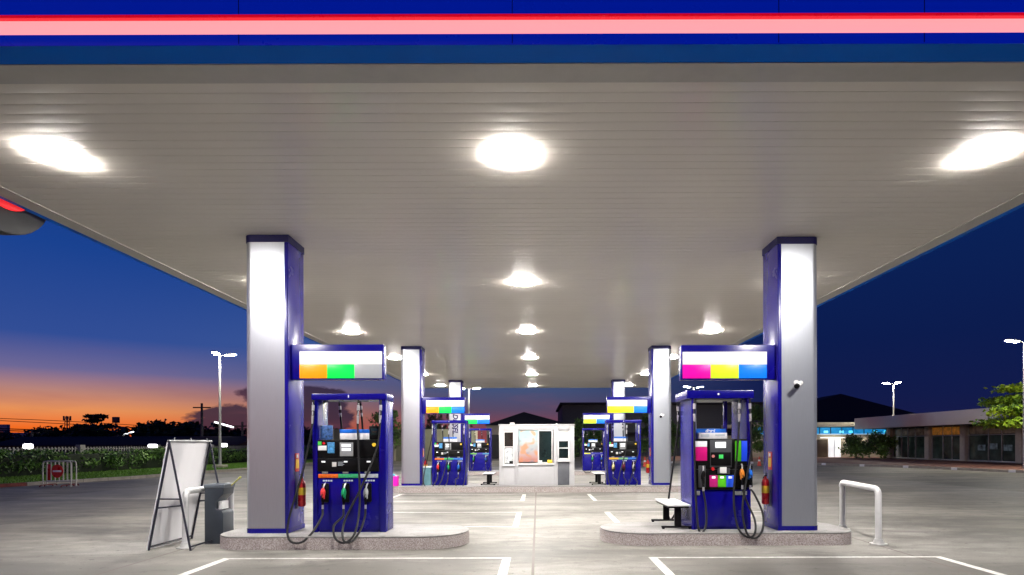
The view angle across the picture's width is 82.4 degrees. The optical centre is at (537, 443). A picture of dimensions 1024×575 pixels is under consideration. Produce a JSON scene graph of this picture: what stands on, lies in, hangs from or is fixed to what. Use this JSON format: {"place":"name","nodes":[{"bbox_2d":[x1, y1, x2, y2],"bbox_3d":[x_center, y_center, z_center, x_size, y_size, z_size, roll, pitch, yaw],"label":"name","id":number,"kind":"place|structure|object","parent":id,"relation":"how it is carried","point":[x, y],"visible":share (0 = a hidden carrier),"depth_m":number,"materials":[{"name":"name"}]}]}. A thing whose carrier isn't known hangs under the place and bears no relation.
{"place":"outdoors","nodes":[
{"label":"outdoors","id":0,"kind":"place"},
{"bbox_2d":[0,424,27,437],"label":"apartment block","id":1,"kind":"structure","parent":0,"point":[4,425],"depth_m":164.09,"materials":[{"name":"blue glass"}]},
{"bbox_2d":[111,426,131,435],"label":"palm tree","id":2,"kind":"object","parent":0,"point":[125,429],"visible":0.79,"depth_m":99.32,"materials":[{"name":"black plant"}]},
{"bbox_2d":[0,459,312,483],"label":"grass","id":3,"kind":"structure","parent":0,"point":[104,474],"depth_m":30.04,"materials":[{"name":"plant"}]},
{"bbox_2d":[0,446,312,476],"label":"hedge","id":4,"kind":"object","parent":3,"relation":"on","point":[23,463],"visible":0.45,"depth_m":33.42,"materials":[{"name":"green plant"}]},
{"bbox_2d":[211,351,236,467],"bbox_3d":[-20.642,-2.199,38.231,1.427,7.586,1.438,0,0,0],"label":"lamp post","id":5,"kind":"object","parent":3,"relation":"on","point":[219,465],"visible":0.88,"depth_m":38.53,"materials":[{"name":"metal"}]},
{"bbox_2d":[220,524,468,549],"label":"pump island","id":6,"kind":"structure","parent":0,"point":[416,536],"depth_m":9.07,"materials":[{"name":"concrete"}]},
{"bbox_2d":[246,235,304,532],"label":"canopy column","id":7,"kind":"structure","parent":6,"relation":"on","point":[275,392],"depth_m":9.40,"materials":[{"name":"metal"}]},
{"bbox_2d":[295,453,298,471],"bbox_3d":[-4.001,0.306,9.710,0.011,0.300,0.150,0,0,0],"label":"warning sign","id":8,"kind":"object","parent":7,"relation":"attached to","point":[296,461],"visible":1,"depth_m":9.68,"materials":[{"name":"yellow plastic"}]},
{"bbox_2d":[298,474,305,506],"bbox_3d":[-3.928,0.769,9.717,0.126,0.535,0.143,0,0,-37],"label":"fire extinguisher","id":9,"kind":"object","parent":7,"relation":"attached to","point":[302,495],"visible":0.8,"depth_m":9.66,"materials":[{"name":"red paint"}]},
{"bbox_2d":[290,344,385,380],"bbox_3d":[-3.256,-1.327,9.550,1.505,0.570,0.196,0,0,0],"label":"fuel sign","id":10,"kind":"object","parent":7,"relation":"attached to","point":[338,362],"visible":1,"depth_m":9.45,"materials":[{"name":"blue plastic"}]},
{"bbox_2d":[0,0,1023,387],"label":"canopy","id":11,"kind":"object","parent":7,"relation":"on","point":[678,172],"visible":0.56,"depth_m":6.74,"materials":[{"name":"white metal"}]},
{"bbox_2d":[0,199,45,234],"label":"round sign","id":12,"kind":"object","parent":11,"relation":"attached to","point":[15,220],"visible":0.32,"depth_m":8.34,"materials":[{"name":"metal"}]},
{"bbox_2d":[27,143,85,166],"bbox_3d":[-5.589,-3.350,6.800,0.470,0.027,0.550,0,0,0],"label":"ceiling light","id":13,"kind":"object","parent":11,"relation":"attached to","point":[57,155],"visible":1,"depth_m":6.76,"materials":[{"name":"white paint"}]},
{"bbox_2d":[343,330,359,333],"bbox_3d":[-5.589,-3.350,17.500,0.470,0.027,0.550,0,0,0],"label":"ceiling light","id":14,"kind":"object","parent":11,"relation":"attached to","point":[351,331],"visible":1,"depth_m":17.45,"materials":[{"name":"white paint"}]},
{"bbox_2d":[491,142,531,165],"bbox_3d":[-0.309,-3.364,6.800,0.470,0.027,0.550,0,0,0],"label":"ceiling light","id":15,"kind":"object","parent":11,"relation":"attached to","point":[502,152],"visible":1,"depth_m":6.75,"materials":[{"name":"white paint"}]},
{"bbox_2d":[512,278,533,285],"bbox_3d":[-0.309,-3.364,12.150,0.470,0.027,0.550,0,0,0],"label":"ceiling light","id":16,"kind":"object","parent":11,"relation":"attached to","point":[522,281],"visible":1,"depth_m":12.06,"materials":[{"name":"white paint"}]},
{"bbox_2d":[520,329,535,333],"bbox_3d":[-0.309,-3.364,17.500,0.470,0.027,0.550,0,0,0],"label":"ceiling light","id":17,"kind":"object","parent":11,"relation":"attached to","point":[527,331],"visible":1,"depth_m":17.43,"materials":[{"name":"white paint"}]},
{"bbox_2d":[958,140,1014,164],"bbox_3d":[5.211,-3.378,6.800,0.470,0.027,0.550,0,0,0],"label":"ceiling light","id":18,"kind":"object","parent":11,"relation":"attached to","point":[985,153],"visible":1,"depth_m":6.75,"materials":[{"name":"white paint"}]},
{"bbox_2d":[286,393,392,543],"bbox_3d":[-3.181,0.365,9.532,1.473,2.361,1.191,0,0,0],"label":"fuel dispenser","id":19,"kind":"object","parent":6,"relation":"on","point":[352,485],"visible":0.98,"depth_m":9.47,"materials":[{"name":"blue metal"}]},
{"bbox_2d":[320,425,332,439],"bbox_3d":[-3.455,-0.185,9.560,0.200,0.230,0.024,0,0,0],"label":"advert board","id":20,"kind":"object","parent":19,"relation":"on","point":[326,432],"visible":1,"depth_m":9.55,"materials":[{"name":"plastic"}]},
{"bbox_2d":[340,429,368,439],"bbox_3d":[-2.985,-0.154,9.560,0.474,0.165,0.124,0,0,0],"label":"leaflet box","id":21,"kind":"object","parent":19,"relation":"on","point":[348,434],"visible":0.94,"depth_m":9.50,"materials":[{"name":"white plastic"}]},
{"bbox_2d":[369,426,378,438],"bbox_3d":[-2.666,-0.182,9.577,0.180,0.220,0.106,0,0,0],"label":"card reader","id":22,"kind":"object","parent":19,"relation":"on","point":[373,432],"visible":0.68,"depth_m":9.53,"materials":[{"name":"black plastic"}]},
{"bbox_2d":[468,470,498,474],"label":"pump island","id":23,"kind":"structure","parent":0,"point":[479,472],"depth_m":30.52,"materials":[{"name":"concrete"}]},
{"bbox_2d":[448,380,462,441],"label":"canopy column","id":24,"kind":"structure","parent":23,"relation":"on","point":[455,388],"depth_m":30.80,"materials":[{"name":"metal"}]},
{"bbox_2d":[462,413,489,423],"bbox_3d":[-3.276,-1.326,30.950,1.465,0.570,0.196,0,0,0],"label":"fuel sign","id":25,"kind":"object","parent":24,"relation":"attached to","point":[477,418],"visible":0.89,"depth_m":30.85,"materials":[{"name":"white plastic"}]},
{"bbox_2d":[468,428,491,471],"bbox_3d":[-3.061,0.331,31.005,1.225,2.294,1.025,0,0,0],"label":"fuel dispenser","id":26,"kind":"object","parent":23,"relation":"on","point":[480,456],"visible":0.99,"depth_m":30.86,"materials":[{"name":"blue metal"}]},
{"bbox_2d":[0,466,1023,574],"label":"forecourt paving","id":27,"kind":"structure","parent":0,"point":[107,532],"depth_m":10.01,"materials":[{"name":"concrete"}]},
{"bbox_2d":[146,438,218,550],"bbox_3d":[-5.704,0.781,9.607,0.704,1.753,1.186,0,0,0],"label":"sandwich board","id":28,"kind":"object","parent":27,"relation":"on","point":[184,465],"visible":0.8,"depth_m":9.49,"materials":[{"name":"white metal"}]},
{"bbox_2d":[176,486,234,548],"bbox_3d":[-5.622,1.181,10.015,0.258,0.948,1.729,0,0,-2],"label":"guard rail","id":29,"kind":"object","parent":27,"relation":"on","point":[187,492],"visible":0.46,"depth_m":9.26,"materials":[{"name":"metal"}]},
{"bbox_2d":[204,483,234,543],"bbox_3d":[-5.337,1.161,9.800,0.340,0.985,0.360,0,0,0],"label":"service bin","id":30,"kind":"object","parent":27,"relation":"on","point":[219,516],"visible":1,"depth_m":9.63,"materials":[{"name":"plastic"}]},
{"bbox_2d":[179,557,510,574],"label":"road marking","id":31,"kind":"object","parent":27,"relation":"on","point":[504,566],"visible":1,"depth_m":8.30,"materials":[{"name":"white paint"}]},
{"bbox_2d":[393,512,521,526],"bbox_3d":[-2.451,1.637,12.750,4.130,0.001,2.500,0,0,0],"label":"road marking","id":32,"kind":"object","parent":27,"relation":"on","point":[517,519],"visible":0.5,"depth_m":12.78,"materials":[{"name":"white paint"}]},
{"bbox_2d":[393,494,525,500],"bbox_3d":[-2.451,1.637,17.850,4.130,0.001,2.300,0,0,0],"label":"road marking","id":33,"kind":"object","parent":27,"relation":"on","point":[523,497],"visible":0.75,"depth_m":18.71,"materials":[{"name":"white paint"}]},
{"bbox_2d":[393,483,680,492],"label":"pump island","id":34,"kind":"structure","parent":27,"relation":"on","point":[575,487],"depth_m":19.75,"materials":[{"name":"concrete"}]},
{"bbox_2d":[393,474,398,485],"bbox_3d":[-4.942,1.229,19.980,0.330,0.420,0.300,0,0,0],"label":"crate","id":35,"kind":"object","parent":34,"relation":"on","point":[395,480],"visible":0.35,"depth_m":19.84,"materials":[{"name":"plastic"}]},
{"bbox_2d":[401,346,424,485],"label":"canopy column","id":36,"kind":"structure","parent":34,"relation":"on","point":[412,415],"depth_m":20.10,"materials":[{"name":"metal"}]},
{"bbox_2d":[422,397,464,413],"bbox_3d":[-3.266,-1.327,20.250,1.485,0.570,0.196,0,0,0],"label":"fuel sign","id":37,"kind":"object","parent":36,"relation":"attached to","point":[443,405],"visible":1,"depth_m":20.15,"materials":[{"name":"white plastic"}]},
{"bbox_2d":[423,466,431,484],"bbox_3d":[-3.827,1.106,20.300,0.280,0.660,0.260,0,0,0],"label":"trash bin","id":38,"kind":"object","parent":34,"relation":"on","point":[428,476],"visible":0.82,"depth_m":20.18,"materials":[{"name":"teal plastic"}]},
{"bbox_2d":[423,420,467,485],"bbox_3d":[-3.182,0.351,20.287,1.469,2.334,1.062,0,0,0],"label":"fuel dispenser","id":39,"kind":"object","parent":34,"relation":"on","point":[449,463],"visible":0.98,"depth_m":20.16,"materials":[{"name":"blue metal"}]},
{"bbox_2d":[443,437,456,441],"bbox_3d":[-3.040,-0.153,20.260,0.464,0.165,0.124,0,0,0],"label":"leaflet box","id":40,"kind":"object","parent":39,"relation":"on","point":[451,439],"visible":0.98,"depth_m":20.20,"materials":[{"name":"white plastic"}]},
{"bbox_2d":[481,472,496,484],"bbox_3d":[-1.732,1.223,20.670,0.510,0.415,1.060,0,0,0],"label":"step stool","id":41,"kind":"object","parent":34,"relation":"on","point":[489,477],"visible":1,"depth_m":20.22,"materials":[{"name":"black plastic"}]},
{"bbox_2d":[498,423,574,484],"bbox_3d":[-0.044,0.341,20.950,2.630,2.170,1.780,0,0,0],"label":"booth","id":42,"kind":"object","parent":34,"relation":"on","point":[524,449],"visible":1,"depth_m":20.12,"materials":[{"name":"white paint"}]},
{"bbox_2d":[503,431,514,465],"bbox_3d":[-1.005,0.164,20.118,0.430,1.190,0.115,0,0,0],"label":"window","id":43,"kind":"structure","parent":42,"relation":"in","point":[508,436],"depth_m":20.13,"materials":[{"name":"white paint"}]},
{"bbox_2d":[537,430,552,463],"bbox_3d":[0.250,0.110,20.118,0.560,1.170,0.115,0,0,0],"label":"window","id":44,"kind":"structure","parent":42,"relation":"in","point":[545,437],"depth_m":20.14,"materials":[{"name":"glass"}]},
{"bbox_2d":[557,431,569,484],"bbox_3d":[0.881,0.474,20.118,0.450,1.860,0.115,0,0,0],"label":"door","id":45,"kind":"structure","parent":42,"relation":"in","point":[563,461],"depth_m":20.13,"materials":[{"name":"white paint"}]},
{"bbox_2d":[589,472,605,484],"bbox_3d":[2.108,1.213,20.670,0.510,0.415,1.060,0,0,0],"label":"step stool","id":46,"kind":"object","parent":34,"relation":"on","point":[597,477],"visible":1,"depth_m":20.22,"materials":[{"name":"black plastic"}]},
{"bbox_2d":[605,420,640,485],"bbox_3d":[2.957,0.337,20.287,1.228,2.338,1.061,0,0,0],"label":"fuel dispenser","id":47,"kind":"object","parent":34,"relation":"on","point":[622,462],"visible":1,"depth_m":20.16,"materials":[{"name":"blue metal"}]},
{"bbox_2d":[648,345,670,484],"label":"canopy column","id":48,"kind":"structure","parent":34,"relation":"on","point":[659,375],"depth_m":20.10,"materials":[{"name":"metal"}]},
{"bbox_2d":[606,397,650,412],"bbox_3d":[3.144,-1.343,20.250,1.535,0.570,0.196,0,0,0],"label":"fuel sign","id":49,"kind":"object","parent":48,"relation":"attached to","point":[628,404],"visible":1,"depth_m":20.15,"materials":[{"name":"white plastic"}]},
{"bbox_2d":[587,494,680,500],"bbox_3d":[3.684,1.621,17.850,4.200,0.001,2.300,0,0,0],"label":"road marking","id":50,"kind":"object","parent":27,"relation":"on","point":[591,497],"visible":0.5,"depth_m":16.76,"materials":[{"name":"white paint"}]},
{"bbox_2d":[605,511,763,522],"bbox_3d":[3.684,1.621,12.750,4.200,0.001,2.500,0,0,0],"label":"road marking","id":51,"kind":"object","parent":27,"relation":"on","point":[612,517],"visible":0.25,"depth_m":13.09,"materials":[{"name":"white paint"}]},
{"bbox_2d":[649,556,1005,574],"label":"road marking","id":52,"kind":"object","parent":27,"relation":"on","point":[662,567],"visible":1,"depth_m":8.24,"materials":[{"name":"white paint"}]},
{"bbox_2d":[839,480,887,545],"bbox_3d":[5.643,1.151,10.275,0.260,0.948,1.934,0,0,10],"label":"guard rail","id":53,"kind":"object","parent":27,"relation":"on","point":[878,540],"visible":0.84,"depth_m":9.47,"materials":[{"name":"metal"}]},
{"bbox_2d":[0,457,1023,501],"bbox_3d":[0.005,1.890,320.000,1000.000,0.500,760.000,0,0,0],"label":"ground","id":54,"kind":"structure","parent":0,"point":[1008,481],"depth_m":26.71,"materials":[{"name":"asphalt"}]},
{"bbox_2d":[24,429,39,436],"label":"utility pole","id":55,"kind":"object","parent":54,"relation":"on","point":[31,432],"visible":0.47,"depth_m":69.94,"materials":[{"name":"concrete"}]},
{"bbox_2d":[0,418,305,435],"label":"overhead wires","id":56,"kind":"object","parent":55,"relation":"attached to","point":[111,432],"visible":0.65,"depth_m":74.05,"materials":[{"name":"black metal"}]},
{"bbox_2d":[23,425,69,436],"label":"broadleaf tree","id":57,"kind":"object","parent":54,"relation":"on","point":[48,434],"visible":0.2,"depth_m":118.17,"materials":[{"name":"black plant"}]},
{"bbox_2d":[39,461,74,486],"bbox_3d":[-18.847,1.169,22.901,1.310,1.024,0.590,0,0,8],"label":"crowd barrier","id":58,"kind":"object","parent":54,"relation":"on","point":[56,471],"visible":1,"depth_m":22.86,"materials":[{"name":"metal"}]},
{"bbox_2d":[44,460,78,486],"bbox_3d":[-18.948,1.169,23.250,1.310,1.024,0.590,0,0,5],"label":"crowd barrier","id":59,"kind":"object","parent":54,"relation":"on","point":[48,472],"visible":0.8,"depth_m":23.26,"materials":[{"name":"metal"}]},
{"bbox_2d":[59,422,114,436],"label":"broadleaf tree","id":60,"kind":"object","parent":54,"relation":"on","point":[86,427],"visible":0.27,"depth_m":95.24,"materials":[{"name":"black plant"}]},
{"bbox_2d":[65,413,117,431],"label":"umbrella tree","id":61,"kind":"object","parent":54,"relation":"on","point":[97,418],"visible":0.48,"depth_m":117.40,"materials":[{"name":"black plant"}]},
{"bbox_2d":[112,417,119,429],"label":"box mast","id":62,"kind":"object","parent":54,"relation":"on","point":[115,420],"visible":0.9,"depth_m":117.70,"materials":[{"name":"black metal"}]},
{"bbox_2d":[108,428,135,436],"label":"broadleaf tree","id":63,"kind":"object","parent":54,"relation":"on","point":[112,430],"visible":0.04,"depth_m":110.24,"materials":[{"name":"black plant"}]},
{"bbox_2d":[0,436,246,452],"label":"long shed","id":64,"kind":"structure","parent":54,"relation":"on","point":[103,442],"depth_m":57.17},
{"bbox_2d":[132,418,172,435],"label":"broadleaf tree","id":65,"kind":"object","parent":54,"relation":"on","point":[163,425],"visible":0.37,"depth_m":105.64,"materials":[{"name":"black plant"}]},
{"bbox_2d":[0,444,312,453],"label":"picket fence","id":66,"kind":"object","parent":54,"relation":"on","point":[79,447],"visible":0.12,"depth_m":35.37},
{"bbox_2d":[0,462,312,487],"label":"kerb","id":67,"kind":"structure","parent":54,"relation":"on","point":[91,479],"depth_m":26.63,"materials":[{"name":"concrete"}]},
{"bbox_2d":[162,421,203,435],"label":"broadleaf tree","id":68,"kind":"object","parent":54,"relation":"on","point":[189,424],"visible":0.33,"depth_m":102.16,"materials":[{"name":"black plant"}]},
{"bbox_2d":[193,403,210,435],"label":"utility pole","id":69,"kind":"object","parent":54,"relation":"on","point":[201,425],"visible":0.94,"depth_m":59.92,"materials":[{"name":"wood"}]},
{"bbox_2d":[193,422,246,434],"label":"broadleaf tree","id":70,"kind":"object","parent":54,"relation":"on","point":[216,431],"visible":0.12,"depth_m":100.75,"materials":[{"name":"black plant"}]},
{"bbox_2d":[214,421,246,435],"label":"lamp post","id":71,"kind":"object","parent":54,"relation":"on","point":[242,426],"visible":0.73,"depth_m":60.41,"materials":[{"name":"metal"}]},
{"bbox_2d":[304,424,337,447],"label":"broadleaf tree","id":72,"kind":"object","parent":54,"relation":"on","point":[306,436],"visible":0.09,"depth_m":87.70,"materials":[{"name":"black plant"}]},
{"bbox_2d":[366,409,400,448],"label":"broadleaf tree","id":73,"kind":"object","parent":54,"relation":"on","point":[395,428],"visible":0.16,"depth_m":55.30,"materials":[{"name":"green plant"}]},
{"bbox_2d":[333,429,477,460],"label":"boundary wall","id":74,"kind":"structure","parent":54,"relation":"on","point":[396,451],"depth_m":57.00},
{"bbox_2d":[425,414,472,428],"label":"broadleaf tree","id":75,"kind":"object","parent":54,"relation":"on","point":[434,418],"visible":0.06,"depth_m":64.65,"materials":[{"name":"green plant"}]},
{"bbox_2d":[463,388,477,461],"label":"lamp post","id":76,"kind":"object","parent":54,"relation":"on","point":[469,412],"visible":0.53,"depth_m":52.44,"materials":[{"name":"metal"}]},
{"bbox_2d":[574,417,601,457],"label":"broadleaf tree","id":77,"kind":"object","parent":54,"relation":"on","point":[597,434],"visible":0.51,"depth_m":59.14,"materials":[{"name":"green plant"}]},
{"bbox_2d":[641,461,1023,472],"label":"kerb","id":78,"kind":"structure","parent":54,"relation":"on","point":[950,468],"depth_m":37.26,"materials":[{"name":"concrete"}]},
{"bbox_2d":[882,381,901,414],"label":"lamp post","id":79,"kind":"object","parent":54,"relation":"on","point":[897,382],"visible":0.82,"depth_m":58.94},
{"bbox_2d":[1003,338,1023,468],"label":"lamp post","id":80,"kind":"object","parent":54,"relation":"on","point":[1011,340],"visible":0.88,"depth_m":33.48,"materials":[{"name":"metal"}]},
{"bbox_2d":[0,206,1023,442],"label":"sky","id":81,"kind":"structure","parent":0,"point":[87,327],"materials":[{"name":"blue"}]},
{"bbox_2d":[485,412,566,458],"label":"house","id":82,"kind":"structure","parent":0,"point":[524,418],"depth_m":66.00,"materials":[{"name":"tile"}]},
{"bbox_2d":[574,470,604,474],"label":"pump island","id":83,"kind":"structure","parent":0,"point":[579,472],"depth_m":30.52,"materials":[{"name":"concrete"}]},
{"bbox_2d":[581,428,604,472],"bbox_3d":[2.905,0.345,30.998,1.333,2.354,1.038,0,0,0],"label":"fuel dispenser","id":84,"kind":"object","parent":83,"relation":"on","point":[593,456],"visible":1,"depth_m":30.86,"materials":[{"name":"blue metal"}]},
{"bbox_2d":[611,379,624,441],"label":"canopy column","id":85,"kind":"structure","parent":83,"relation":"on","point":[617,387],"depth_m":30.70,"materials":[{"name":"metal"}]},
{"bbox_2d":[583,413,611,423],"bbox_3d":[3.144,-1.343,30.850,1.535,0.570,0.196,0,0,0],"label":"fuel sign","id":86,"kind":"object","parent":85,"relation":"attached to","point":[594,418],"visible":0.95,"depth_m":30.75,"materials":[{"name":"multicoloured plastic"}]},
{"bbox_2d":[556,402,762,456],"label":"warehouse","id":87,"kind":"structure","parent":0,"point":[709,415],"depth_m":72.00,"materials":[{"name":"grey plastic"}]},
{"bbox_2d":[600,522,850,545],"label":"pump island","id":88,"kind":"structure","parent":0,"point":[640,533],"depth_m":9.35,"materials":[{"name":"concrete"}]},
{"bbox_2d":[651,499,690,528],"bbox_3d":[2.318,1.212,10.190,0.510,0.415,1.060,0,0,0],"label":"step stool","id":89,"kind":"object","parent":88,"relation":"on","point":[675,504],"visible":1,"depth_m":9.76,"materials":[{"name":"white paint"}]},
{"bbox_2d":[668,390,764,538],"bbox_3d":[3.001,0.315,10.020,1.288,2.404,1.516,0,0,0],"label":"fuel dispenser","id":90,"kind":"object","parent":88,"relation":"on","point":[716,481],"visible":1,"depth_m":9.68,"materials":[{"name":"blue metal"}]},
{"bbox_2d":[696,429,726,438],"bbox_3d":[2.935,-0.172,9.868,0.500,0.170,0.123,0,0,0],"label":"sign","id":91,"kind":"object","parent":90,"relation":"on","point":[711,433],"visible":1,"depth_m":9.81,"materials":[{"name":"white plastic"}]},
{"bbox_2d":[762,237,817,530],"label":"canopy column","id":92,"kind":"structure","parent":88,"relation":"on","point":[790,333],"depth_m":9.55,"materials":[{"name":"metal"}]},
{"bbox_2d":[679,345,775,380],"bbox_3d":[3.134,-1.343,9.700,1.555,0.570,0.196,0,0,0],"label":"fuel sign","id":93,"kind":"object","parent":92,"relation":"attached to","point":[727,362],"visible":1,"depth_m":9.60,"materials":[{"name":"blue plastic"}]},
{"bbox_2d":[761,472,768,503],"bbox_3d":[3.832,0.749,9.867,0.126,0.535,0.143,0,0,-37],"label":"fire extinguisher","id":94,"kind":"object","parent":92,"relation":"attached to","point":[765,490],"visible":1,"depth_m":9.81,"materials":[{"name":"red paint"}]},
{"bbox_2d":[768,452,771,469],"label":"warning sign","id":95,"kind":"object","parent":92,"relation":"attached to","point":[769,460],"visible":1,"depth_m":9.84,"materials":[{"name":"yellow plastic"}]},
{"bbox_2d":[794,380,802,388],"bbox_3d":[4.196,-0.966,9.472,0.194,0.159,0.139,0,0,-42],"label":"security camera","id":96,"kind":"object","parent":92,"relation":"attached to","point":[798,384],"visible":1,"depth_m":9.42,"materials":[{"name":"white paint"}]},
{"bbox_2d":[721,422,886,456],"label":"office building","id":97,"kind":"structure","parent":0,"point":[830,437],"depth_m":63.00,"materials":[{"name":"paint"}]},
{"bbox_2d":[754,427,886,434],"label":"sign","id":98,"kind":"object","parent":97,"relation":"in","point":[851,430],"depth_m":63.19,"materials":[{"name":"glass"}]},
{"bbox_2d":[828,439,840,456],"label":"door","id":99,"kind":"structure","parent":97,"relation":"in","point":[833,444],"depth_m":62.96,"materials":[{"name":"glass"}]},
{"bbox_2d":[641,456,1023,469],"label":"pavement","id":100,"kind":"structure","parent":0,"point":[922,462],"depth_m":44.96,"materials":[{"name":"concrete"}]},
{"bbox_2d":[639,413,680,455],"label":"broadleaf tree","id":101,"kind":"object","parent":100,"relation":"on","point":[645,432],"visible":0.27,"depth_m":51.30,"materials":[{"name":"green plant"}]},
{"bbox_2d":[728,403,762,460],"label":"broadleaf tree","id":102,"kind":"object","parent":100,"relation":"on","point":[756,412],"visible":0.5,"depth_m":48.82,"materials":[{"name":"green plant"}]},
{"bbox_2d":[838,433,873,457],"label":"shrub","id":103,"kind":"object","parent":100,"relation":"on","point":[855,445],"visible":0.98,"depth_m":57.37,"materials":[{"name":"green plant"}]},
{"bbox_2d":[866,429,899,458],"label":"shrub","id":104,"kind":"object","parent":100,"relation":"on","point":[879,443],"visible":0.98,"depth_m":56.73,"materials":[{"name":"green plant"}]},
{"bbox_2d":[854,408,1022,463],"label":"shop building","id":105,"kind":"structure","parent":100,"relation":"on","point":[955,435],"depth_m":48.33,"materials":[{"name":"concrete"}]},
{"bbox_2d":[892,427,923,458],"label":"window","id":106,"kind":"structure","parent":105,"relation":"in","point":[910,445],"depth_m":55.16,"materials":[{"name":"glass"}]},
{"bbox_2d":[931,426,959,460],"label":"window","id":107,"kind":"structure","parent":105,"relation":"in","point":[945,439],"depth_m":50.16,"materials":[{"name":"glass"}]},
{"bbox_2d":[968,425,1014,462],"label":"window","id":108,"kind":"structure","parent":105,"relation":"in","point":[991,444],"depth_m":45.18,"materials":[{"name":"glass"}]},
{"bbox_2d":[969,382,1022,429],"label":"lime tree","id":109,"kind":"object","parent":100,"relation":"on","point":[1011,404],"visible":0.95,"depth_m":38.82,"materials":[{"name":"green plant"}]},
{"bbox_2d":[817,394,916,421],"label":"house","id":110,"kind":"structure","parent":0,"point":[839,408],"depth_m":93.53,"materials":[{"name":"tile"}]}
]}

